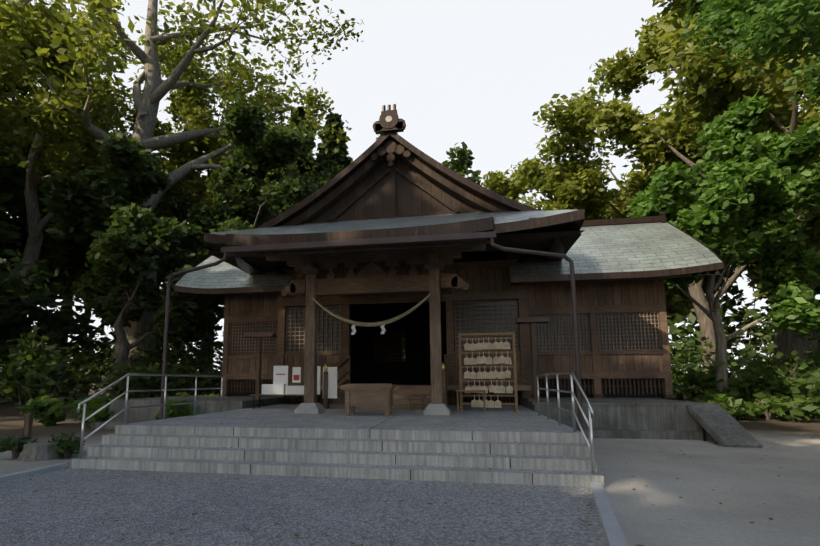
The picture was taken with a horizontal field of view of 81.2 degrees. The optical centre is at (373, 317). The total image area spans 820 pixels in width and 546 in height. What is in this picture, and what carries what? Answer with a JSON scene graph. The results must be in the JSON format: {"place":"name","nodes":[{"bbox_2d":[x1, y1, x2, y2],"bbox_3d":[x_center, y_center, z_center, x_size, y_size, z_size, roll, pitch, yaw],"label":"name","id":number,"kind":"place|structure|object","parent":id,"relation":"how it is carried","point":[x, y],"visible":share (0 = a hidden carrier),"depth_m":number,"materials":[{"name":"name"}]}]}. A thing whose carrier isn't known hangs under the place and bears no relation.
{"place":"outdoors","nodes":[
{"label":"outdoors","id":0,"kind":"place"},
{"bbox_2d":[1,47,52,182],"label":"tree","id":1,"kind":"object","parent":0,"point":[33,133],"depth_m":35.31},
{"bbox_2d":[0,43,55,256],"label":"tree","id":2,"kind":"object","parent":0,"point":[19,163],"depth_m":30.57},
{"bbox_2d":[0,213,57,304],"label":"tree","id":3,"kind":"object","parent":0,"point":[21,248],"depth_m":41.21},
{"bbox_2d":[0,0,98,152],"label":"tree","id":4,"kind":"object","parent":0,"point":[58,108],"depth_m":23.05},
{"bbox_2d":[0,56,122,394],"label":"tree","id":5,"kind":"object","parent":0,"point":[71,256],"depth_m":36.10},
{"bbox_2d":[0,158,163,393],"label":"tree","id":6,"kind":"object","parent":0,"point":[158,275],"depth_m":49.22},
{"bbox_2d":[40,149,224,340],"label":"tree","id":7,"kind":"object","parent":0,"point":[153,155],"depth_m":47.30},
{"bbox_2d":[166,392,188,396],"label":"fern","id":8,"kind":"object","parent":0,"point":[182,394],"visible":0.02,"depth_m":16.32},
{"bbox_2d":[156,128,268,325],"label":"tree","id":9,"kind":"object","parent":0,"point":[179,215],"depth_m":46.88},
{"bbox_2d":[250,394,321,395],"bbox_3d":[-2.265,1.997,12.333,1.800,0.030,0.450,-2,-8,11],"label":"table top","id":10,"kind":"object","parent":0,"point":[279,395],"visible":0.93,"depth_m":12.18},
{"bbox_2d":[262,366,336,397],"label":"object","id":11,"kind":"object","parent":10,"relation":"on","point":[279,385],"visible":0.85,"depth_m":12.31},
{"bbox_2d":[317,260,428,278],"bbox_3d":[-0.046,-1.092,10.918,2.840,0.370,0.060,-2,-8,11],"label":"kohai frieze panel","id":12,"kind":"object","parent":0,"point":[403,268],"visible":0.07,"depth_m":10.87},
{"bbox_2d":[304,269,442,403],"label":"pillars","id":13,"kind":"structure","parent":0,"point":[311,349],"depth_m":10.68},
{"bbox_2d":[0,383,819,545],"bbox_3d":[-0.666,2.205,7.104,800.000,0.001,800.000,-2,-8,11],"label":"ground","id":14,"kind":"structure","parent":0,"point":[754,481],"depth_m":6.00,"materials":[{"name":"concrete"}]},
{"bbox_2d":[0,264,29,363],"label":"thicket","id":15,"kind":"object","parent":14,"relation":"on","point":[9,313],"visible":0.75,"depth_m":24.20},
{"bbox_2d":[0,435,38,458],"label":"shrub","id":16,"kind":"object","parent":14,"relation":"on","point":[5,446],"depth_m":7.78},
{"bbox_2d":[23,413,33,437],"bbox_3d":[-7.601,2.388,10.494,0.120,0.550,0.100,-2,-8,11],"label":"wooden post","id":17,"kind":"object","parent":14,"relation":"on","point":[28,424],"visible":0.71,"depth_m":10.46,"materials":[{"name":"brown wood"}]},
{"bbox_2d":[0,326,63,414],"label":"shrub","id":18,"kind":"object","parent":14,"relation":"on","point":[30,353],"depth_m":17.99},
{"bbox_2d":[0,356,73,409],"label":"shrub","id":19,"kind":"object","parent":14,"relation":"on","point":[22,396],"depth_m":20.76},
{"bbox_2d":[16,441,63,461],"bbox_3d":[-5.470,2.193,7.859,0.680,0.240,0.680,-2,-8,11],"label":"tree stump","id":20,"kind":"object","parent":14,"relation":"on","point":[36,451],"visible":0.77,"depth_m":7.64,"materials":[{"name":"stone"}]},
{"bbox_2d":[16,395,65,426],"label":"bush","id":21,"kind":"object","parent":14,"relation":"on","point":[46,408],"depth_m":13.53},
{"bbox_2d":[0,288,105,398],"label":"tree","id":22,"kind":"object","parent":14,"relation":"on","point":[71,336],"depth_m":29.03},
{"bbox_2d":[0,249,106,395],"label":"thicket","id":23,"kind":"object","parent":14,"relation":"on","point":[36,290],"depth_m":26.54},
{"bbox_2d":[0,330,118,406],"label":"shrub","id":24,"kind":"object","parent":14,"relation":"on","point":[76,376],"depth_m":17.95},
{"bbox_2d":[49,432,83,457],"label":"shrub","id":25,"kind":"object","parent":14,"relation":"on","point":[72,446],"depth_m":7.82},
{"bbox_2d":[48,432,85,453],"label":"shrub","id":26,"kind":"object","parent":14,"relation":"on","point":[57,439],"depth_m":8.16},
{"bbox_2d":[39,342,100,401],"bbox_3d":[-16.175,2.871,24.694,3.482,3.370,3.649,-2,-8,11],"label":"shrub","id":27,"kind":"object","parent":14,"relation":"on","point":[68,351],"depth_m":24.69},
{"bbox_2d":[0,0,178,402],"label":"tree","id":28,"kind":"object","parent":14,"relation":"on","point":[36,14],"depth_m":29.08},
{"bbox_2d":[64,342,114,392],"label":"shrub","id":29,"kind":"object","parent":14,"relation":"on","point":[96,353],"depth_m":25.87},
{"bbox_2d":[73,367,105,395],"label":"shrub","id":30,"kind":"object","parent":14,"relation":"on","point":[90,380],"depth_m":38.94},
{"bbox_2d":[76,330,105,394],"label":"shrub","id":31,"kind":"object","parent":14,"relation":"on","point":[94,348],"depth_m":40.17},
{"bbox_2d":[66,396,116,425],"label":"bush","id":32,"kind":"object","parent":14,"relation":"on","point":[96,405],"depth_m":13.10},
{"bbox_2d":[72,395,124,420],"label":"shrub","id":33,"kind":"object","parent":14,"relation":"on","point":[111,398],"visible":0.04,"depth_m":14.57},
{"bbox_2d":[83,333,159,388],"bbox_3d":[-12.851,2.629,24.697,4.549,3.838,4.029,-2,-8,11],"label":"shrub","id":34,"kind":"object","parent":14,"relation":"on","point":[108,348],"visible":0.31,"depth_m":24.04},
{"bbox_2d":[87,302,170,371],"bbox_3d":[-16.977,2.120,34.016,7.797,7.305,6.705,-2,-8,11],"label":"tree","id":35,"kind":"object","parent":14,"relation":"on","point":[104,339],"depth_m":33.35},
{"bbox_2d":[38,130,224,396],"bbox_3d":[-9.996,-2.124,20.343,9.547,12.117,6.678,-2,-8,11],"label":"tree","id":36,"kind":"object","parent":14,"relation":"on","point":[86,203],"depth_m":19.53,"materials":[{"name":"plant"}]},
{"bbox_2d":[91,350,181,391],"bbox_3d":[-11.791,3.075,24.470,4.079,2.892,3.862,-2,-8,11],"label":"shrub","id":37,"kind":"object","parent":14,"relation":"on","point":[114,354],"depth_m":23.64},
{"bbox_2d":[97,359,178,398],"bbox_3d":[-8.745,2.572,17.673,2.881,2.101,2.898,-2,-8,11],"label":"shrub","id":38,"kind":"object","parent":14,"relation":"on","point":[153,381],"depth_m":17.18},
{"bbox_2d":[117,365,202,397],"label":"shrub","id":39,"kind":"object","parent":14,"relation":"on","point":[168,381],"depth_m":20.30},
{"bbox_2d":[130,340,210,397],"bbox_3d":[-10.489,2.655,24.155,4.226,3.635,3.729,-2,-8,11],"label":"shrub","id":40,"kind":"object","parent":14,"relation":"on","point":[176,355],"depth_m":23.81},
{"bbox_2d":[154,397,197,419],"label":"bush","id":41,"kind":"object","parent":14,"relation":"on","point":[172,411],"depth_m":12.41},
{"bbox_2d":[155,337,206,396],"bbox_3d":[-11.892,2.984,28.522,4.651,4.130,4.745,-2,-8,11],"label":"shrub","id":42,"kind":"object","parent":14,"relation":"on","point":[176,349],"depth_m":28.72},
{"bbox_2d":[0,0,364,397],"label":"tree","id":43,"kind":"object","parent":14,"relation":"on","point":[273,100],"depth_m":26.67,"materials":[{"name":"plant"}]},
{"bbox_2d":[155,309,223,387],"bbox_3d":[-13.893,2.479,35.944,6.902,7.069,7.020,-2,-8,11],"label":"understory","id":44,"kind":"object","parent":14,"relation":"on","point":[217,316],"depth_m":35.76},
{"bbox_2d":[166,355,221,395],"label":"shrub","id":45,"kind":"object","parent":14,"relation":"on","point":[200,383],"depth_m":19.32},
{"bbox_2d":[181,364,221,394],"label":"shrub","id":46,"kind":"object","parent":14,"relation":"on","point":[206,372],"depth_m":24.68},
{"bbox_2d":[190,335,222,372],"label":"shrub","id":47,"kind":"object","parent":14,"relation":"on","point":[209,354],"depth_m":34.30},
{"bbox_2d":[153,57,280,366],"bbox_3d":[-12.072,-8.238,37.681,16.897,28.752,15.265,-2,-8,11],"label":"tree","id":48,"kind":"object","parent":14,"relation":"on","point":[195,112],"depth_m":34.37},
{"bbox_2d":[155,92,318,283],"bbox_3d":[-4.657,-2.229,23.039,6.834,12.969,9.696,-7,-10,41],"label":"tree","id":49,"kind":"object","parent":14,"relation":"on","point":[236,206],"depth_m":20.87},
{"bbox_2d":[217,82,333,209],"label":"tree","id":50,"kind":"object","parent":14,"relation":"on","point":[311,98],"visible":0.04,"depth_m":43.09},
{"bbox_2d":[227,122,343,228],"bbox_3d":[-6.696,-3.657,28.197,10.687,17.233,8.285,-7,-10,44],"label":"tree","id":51,"kind":"object","parent":14,"relation":"on","point":[328,174],"depth_m":28.18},
{"bbox_2d":[275,106,316,212],"bbox_3d":[-6.092,-5.458,36.921,6.085,23.026,6.306,-2,-8,11],"label":"cedar","id":52,"kind":"object","parent":14,"relation":"on","point":[302,113],"depth_m":37.57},
{"bbox_2d":[0,467,608,545],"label":"gravel bed","id":53,"kind":"object","parent":14,"relation":"on","point":[225,507],"depth_m":4.60,"materials":[{"name":"gravel"}]},
{"bbox_2d":[0,463,627,545],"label":"kerb stones","id":54,"kind":"object","parent":14,"relation":"on","point":[613,532],"visible":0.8,"depth_m":4.63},
{"bbox_2d":[311,111,351,178],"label":"cedar","id":55,"kind":"object","parent":14,"relation":"on","point":[331,145],"depth_m":34.52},
{"bbox_2d":[72,404,603,487],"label":"stone steps","id":56,"kind":"structure","parent":14,"relation":"on","point":[434,447],"depth_m":6.83,"materials":[{"name":"stone"}]},
{"bbox_2d":[77,373,222,458],"bbox_3d":[-3.928,1.695,9.008,0.042,1.254,4.260,-2,-8,11],"label":"handrail","id":57,"kind":"object","parent":56,"relation":"on","point":[164,405],"visible":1,"depth_m":8.04,"materials":[{"name":"silver metal"}]},
{"bbox_2d":[242,332,276,405],"bbox_3d":[-3.348,1.489,13.861,0.920,2.120,0.440,-2,-8,11],"label":"notice post","id":58,"kind":"object","parent":56,"relation":"on","point":[259,336],"visible":0.77,"depth_m":13.85,"materials":[{"name":"brown wood"}]},
{"bbox_2d":[341,384,395,415],"bbox_3d":[-0.100,1.714,10.006,1.060,0.655,0.560,-2,-8,11],"label":"offering box","id":59,"kind":"object","parent":56,"relation":"on","point":[368,394],"visible":1,"depth_m":9.80,"materials":[{"name":"brown wood"}]},
{"bbox_2d":[159,231,583,431],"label":"gutter downpipes","id":60,"kind":"object","parent":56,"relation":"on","point":[454,237],"visible":0.96,"depth_m":8.80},
{"bbox_2d":[295,403,449,414],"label":"pillar bases","id":61,"kind":"object","parent":56,"relation":"on","point":[318,408],"depth_m":10.46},
{"bbox_2d":[266,244,485,296],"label":"kohai beam brackets","id":62,"kind":"object","parent":56,"relation":"on","point":[371,278],"visible":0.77,"depth_m":10.81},
{"bbox_2d":[312,294,430,326],"bbox_3d":[-0.080,-0.145,10.595,2.706,0.700,0.096,-2,-8,11],"label":"shimenawa rope","id":63,"kind":"object","parent":62,"relation":"attached to","point":[374,324],"visible":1,"depth_m":10.51,"materials":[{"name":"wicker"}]},
{"bbox_2d":[351,324,385,334],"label":"paper streamers","id":64,"kind":"object","parent":63,"relation":"attached to","point":[354,329],"visible":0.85,"depth_m":10.59,"materials":[{"name":"white paper"}]},
{"bbox_2d":[233,416,532,484],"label":"concrete joints","id":65,"kind":"object","parent":56,"relation":"attached to","point":[382,450],"visible":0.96,"depth_m":6.58,"materials":[{"name":"black"}]},
{"bbox_2d":[323,354,448,408],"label":"stair railings","id":66,"kind":"object","parent":56,"relation":"on","point":[327,401],"visible":0.75,"depth_m":13.05,"materials":[{"name":"brown wood"}]},
{"bbox_2d":[324,362,445,371],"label":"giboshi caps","id":67,"kind":"object","parent":66,"relation":"on","point":[326,366],"visible":0.79,"depth_m":12.33,"materials":[{"name":"gold metal"}]},
{"bbox_2d":[288,385,530,409],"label":"wooden floor","id":68,"kind":"structure","parent":56,"relation":"on","point":[400,399],"depth_m":12.64,"materials":[{"name":"brown wood"}]},
{"bbox_2d":[406,395,424,410],"bbox_3d":[1.019,2.073,11.626,0.430,0.360,0.300,-2,-8,11],"label":"wooden stand","id":69,"kind":"object","parent":56,"relation":"on","point":[409,397],"visible":1,"depth_m":11.51,"materials":[{"name":"brown wood"}]},
{"bbox_2d":[456,332,519,411],"bbox_3d":[2.671,1.280,11.376,1.430,1.860,0.720,-2,-8,11],"label":"ema rack","id":70,"kind":"object","parent":56,"relation":"on","point":[516,409],"visible":1,"depth_m":11.40,"materials":[{"name":"brown wood"}]},
{"bbox_2d":[464,341,512,407],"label":"ema plaques","id":71,"kind":"object","parent":70,"relation":"attached to","point":[488,360],"visible":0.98,"depth_m":11.38,"materials":[{"name":"brown wood"}]},
{"bbox_2d":[467,337,509,398],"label":"ema cords","id":72,"kind":"object","parent":70,"relation":"attached to","point":[484,367],"visible":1,"depth_m":11.38,"materials":[{"name":"red fabric"}]},
{"bbox_2d":[536,371,594,474],"bbox_3d":[2.992,1.511,7.724,0.042,1.254,4.260,-2,-8,11],"label":"handrail","id":73,"kind":"object","parent":56,"relation":"on","point":[590,415],"visible":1,"depth_m":6.66,"materials":[{"name":"silver metal"}]},
{"bbox_2d":[91,394,717,439],"bbox_3d":[0.973,3.027,16.229,15.450,0.745,10.000,-2,-8,11],"label":"stone podium","id":74,"kind":"object","parent":14,"relation":"on","point":[635,418],"visible":0.38,"depth_m":10.75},
{"bbox_2d":[228,267,663,380],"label":"timber wall planks","id":75,"kind":"object","parent":74,"relation":"on","point":[559,295],"visible":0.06,"depth_m":14.39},
{"bbox_2d":[229,300,660,361],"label":"lattice bars","id":76,"kind":"object","parent":75,"relation":"attached to","point":[465,327],"visible":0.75,"depth_m":14.37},
{"bbox_2d":[230,301,659,354],"bbox_3d":[1.647,0.332,14.906,13.360,1.500,0.380,-2,-8,11],"label":"lattice backing","id":77,"kind":"object","parent":75,"relation":"attached to","point":[468,325],"visible":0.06,"depth_m":14.40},
{"bbox_2d":[229,300,662,404],"bbox_3d":[2.381,1.011,18.762,13.600,4.323,8.260,-2,-8,11],"label":"dark interior","id":78,"kind":"object","parent":75,"relation":"on","point":[414,368],"visible":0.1,"depth_m":19.68,"materials":[{"name":"black"}]},
{"bbox_2d":[219,378,675,404],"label":"floor skirt slats","id":79,"kind":"object","parent":74,"relation":"on","point":[638,386],"visible":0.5,"depth_m":14.00,"materials":[{"name":"brown wood"}]},
{"bbox_2d":[222,259,672,404],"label":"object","id":80,"kind":"structure","parent":74,"relation":"on","point":[525,310],"depth_m":14.35,"materials":[{"name":"wood"}]},
{"bbox_2d":[176,210,721,287],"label":"copper roofs","id":81,"kind":"structure","parent":80,"relation":"on","point":[630,247],"depth_m":14.10,"materials":[{"name":"metal"}]},
{"bbox_2d":[281,140,511,225],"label":"gable boards","id":82,"kind":"object","parent":81,"relation":"attached to","point":[411,198],"visible":0.46,"depth_m":14.71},
{"bbox_2d":[306,141,485,223],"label":"gable struts","id":83,"kind":"object","parent":82,"relation":"attached to","point":[390,148],"visible":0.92,"depth_m":14.59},
{"bbox_2d":[176,217,718,294],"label":"roof eaves","id":84,"kind":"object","parent":81,"relation":"attached to","point":[543,242],"depth_m":12.57,"materials":[{"name":"brown wood"}]},
{"bbox_2d":[173,132,723,295],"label":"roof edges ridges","id":85,"kind":"object","parent":81,"relation":"attached to","point":[573,221],"visible":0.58,"depth_m":13.32,"materials":[{"name":"wood"}]},
{"bbox_2d":[373,104,405,134],"bbox_3d":[0.464,-6.000,14.370,1.000,0.840,0.200,-2,-8,11],"label":"roof ornament","id":86,"kind":"object","parent":85,"relation":"attached to","point":[396,124],"visible":1,"depth_m":14.28,"materials":[{"name":"brown wood"}]},
{"bbox_2d":[516,317,549,400],"bbox_3d":[4.134,1.053,12.300,0.800,2.140,0.440,-2,-8,11],"label":"notice post","id":87,"kind":"object","parent":74,"relation":"on","point":[532,321],"visible":0.96,"depth_m":12.28,"materials":[{"name":"brown wood"}]},
{"bbox_2d":[9,410,819,545],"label":"fallen leaves","id":88,"kind":"object","parent":14,"relation":"on","point":[770,518],"visible":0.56,"depth_m":5.32,"materials":[{"name":"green plant"}]},
{"bbox_2d":[481,170,530,201],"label":"tree","id":89,"kind":"object","parent":14,"relation":"on","point":[500,183],"depth_m":35.20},
{"bbox_2d":[503,84,743,303],"bbox_3d":[16.656,-5.426,31.205,14.892,21.442,12.625,-2,-8,11],"label":"tree","id":90,"kind":"object","parent":14,"relation":"on","point":[561,182],"depth_m":29.73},
{"bbox_2d":[668,322,684,379],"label":"shrub","id":91,"kind":"object","parent":14,"relation":"on","point":[672,325],"visible":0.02,"depth_m":24.99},
{"bbox_2d":[668,350,689,399],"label":"shrub","id":92,"kind":"object","parent":14,"relation":"on","point":[674,374],"depth_m":25.31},
{"bbox_2d":[661,381,705,400],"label":"shrub","id":93,"kind":"object","parent":14,"relation":"on","point":[679,395],"visible":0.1,"depth_m":18.57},
{"bbox_2d":[667,319,701,371],"bbox_3d":[17.672,2.217,29.965,6.728,5.906,5.721,-2,-8,11],"label":"understory","id":94,"kind":"object","parent":14,"relation":"on","point":[682,334],"depth_m":29.21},
{"bbox_2d":[585,1,819,392],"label":"tree","id":95,"kind":"object","parent":14,"relation":"on","point":[626,74],"depth_m":25.11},
{"bbox_2d":[669,329,746,400],"bbox_3d":[17.294,2.576,25.483,3.846,4.026,4.672,-2,-8,11],"label":"shrub","id":96,"kind":"object","parent":14,"relation":"on","point":[697,359],"depth_m":24.80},
{"bbox_2d":[702,427,718,444],"bbox_3d":[7.021,2.264,9.594,0.520,0.500,0.540,-2,-8,11],"label":"ramp frame","id":97,"kind":"object","parent":14,"relation":"on","point":[704,434],"visible":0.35,"depth_m":9.85,"materials":[{"name":"black"}]},
{"bbox_2d":[691,390,730,401],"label":"shrub","id":98,"kind":"object","parent":14,"relation":"on","point":[705,395],"depth_m":16.08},
{"bbox_2d":[605,0,819,394],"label":"tree","id":99,"kind":"object","parent":14,"relation":"on","point":[713,86],"depth_m":19.42,"materials":[{"name":"plant"}]},
{"bbox_2d":[691,394,742,415],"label":"shrub","id":100,"kind":"object","parent":14,"relation":"on","point":[729,406],"depth_m":14.55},
{"bbox_2d":[679,355,757,391],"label":"shrub","id":101,"kind":"object","parent":14,"relation":"on","point":[733,373],"depth_m":25.98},
{"bbox_2d":[670,275,774,372],"bbox_3d":[21.574,0.939,27.903,6.994,7.873,4.637,-8,-11,45],"label":"tree","id":102,"kind":"object","parent":14,"relation":"on","point":[741,315],"depth_m":27.99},
{"bbox_2d":[626,92,819,392],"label":"tree","id":103,"kind":"object","parent":14,"relation":"on","point":[738,193],"depth_m":15.73,"materials":[{"name":"plant"}]},
{"bbox_2d":[687,403,762,447],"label":"ramp","id":104,"kind":"structure","parent":14,"relation":"on","point":[720,425],"depth_m":9.51,"materials":[{"name":"concrete"}]},
{"bbox_2d":[710,387,742,402],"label":"bush","id":105,"kind":"object","parent":14,"relation":"on","point":[718,390],"depth_m":16.72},
{"bbox_2d":[672,365,793,403],"bbox_3d":[13.444,2.673,17.967,3.458,1.905,4.332,-2,-8,11],"label":"shrub","id":106,"kind":"object","parent":14,"relation":"on","point":[703,379],"depth_m":18.16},
{"bbox_2d":[721,400,764,419],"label":"bush","id":107,"kind":"object","parent":14,"relation":"on","point":[752,411],"depth_m":14.78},
{"bbox_2d":[682,38,819,394],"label":"tree","id":108,"kind":"object","parent":14,"relation":"on","point":[813,344],"depth_m":25.23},
{"bbox_2d":[685,343,819,400],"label":"shrub","id":109,"kind":"object","parent":14,"relation":"on","point":[775,378],"depth_m":15.95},
{"bbox_2d":[742,391,792,418],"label":"bush","id":110,"kind":"object","parent":14,"relation":"on","point":[750,399],"depth_m":15.85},
{"bbox_2d":[748,395,790,419],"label":"bush","id":111,"kind":"object","parent":14,"relation":"on","point":[766,400],"depth_m":15.18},
{"bbox_2d":[728,362,819,417],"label":"shrub","id":112,"kind":"object","parent":14,"relation":"on","point":[813,379],"depth_m":15.76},
{"bbox_2d":[741,318,819,395],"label":"tree","id":113,"kind":"object","parent":14,"relation":"on","point":[749,346],"depth_m":23.52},
{"bbox_2d":[745,289,819,349],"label":"tree","id":114,"kind":"object","parent":14,"relation":"on","point":[815,290],"visible":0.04,"depth_m":30.30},
{"bbox_2d":[755,354,819,393],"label":"shrub","id":115,"kind":"object","parent":14,"relation":"on","point":[816,359],"visible":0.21,"depth_m":18.21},
{"bbox_2d":[767,398,811,420],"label":"bush","id":116,"kind":"object","parent":14,"relation":"on","point":[776,400],"depth_m":14.77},
{"bbox_2d":[769,394,819,421],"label":"bush","id":117,"kind":"object","parent":14,"relation":"on","point":[810,405],"depth_m":14.04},
{"bbox_2d":[6,0,819,372],"label":"sky","id":118,"kind":"structure","parent":0,"point":[476,73],"materials":[{"name":"white"}]},
{"bbox_2d":[441,142,481,185],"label":"tree","id":119,"kind":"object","parent":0,"point":[461,164],"depth_m":48.33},
{"bbox_2d":[518,193,544,210],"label":"tree","id":120,"kind":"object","parent":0,"point":[530,203],"depth_m":53.14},
{"bbox_2d":[540,195,705,327],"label":"tree","id":121,"kind":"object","parent":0,"point":[672,311],"depth_m":40.61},
{"bbox_2d":[665,279,740,359],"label":"tree","id":122,"kind":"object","parent":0,"point":[737,343],"depth_m":47.28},
{"bbox_2d":[679,0,819,106],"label":"tree","id":123,"kind":"object","parent":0,"point":[770,26],"depth_m":10.32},
{"bbox_2d":[692,258,817,325],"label":"tree","id":124,"kind":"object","parent":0,"point":[752,283],"depth_m":45.68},
{"bbox_2d":[741,95,819,344],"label":"tree","id":125,"kind":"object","parent":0,"point":[750,270],"depth_m":44.78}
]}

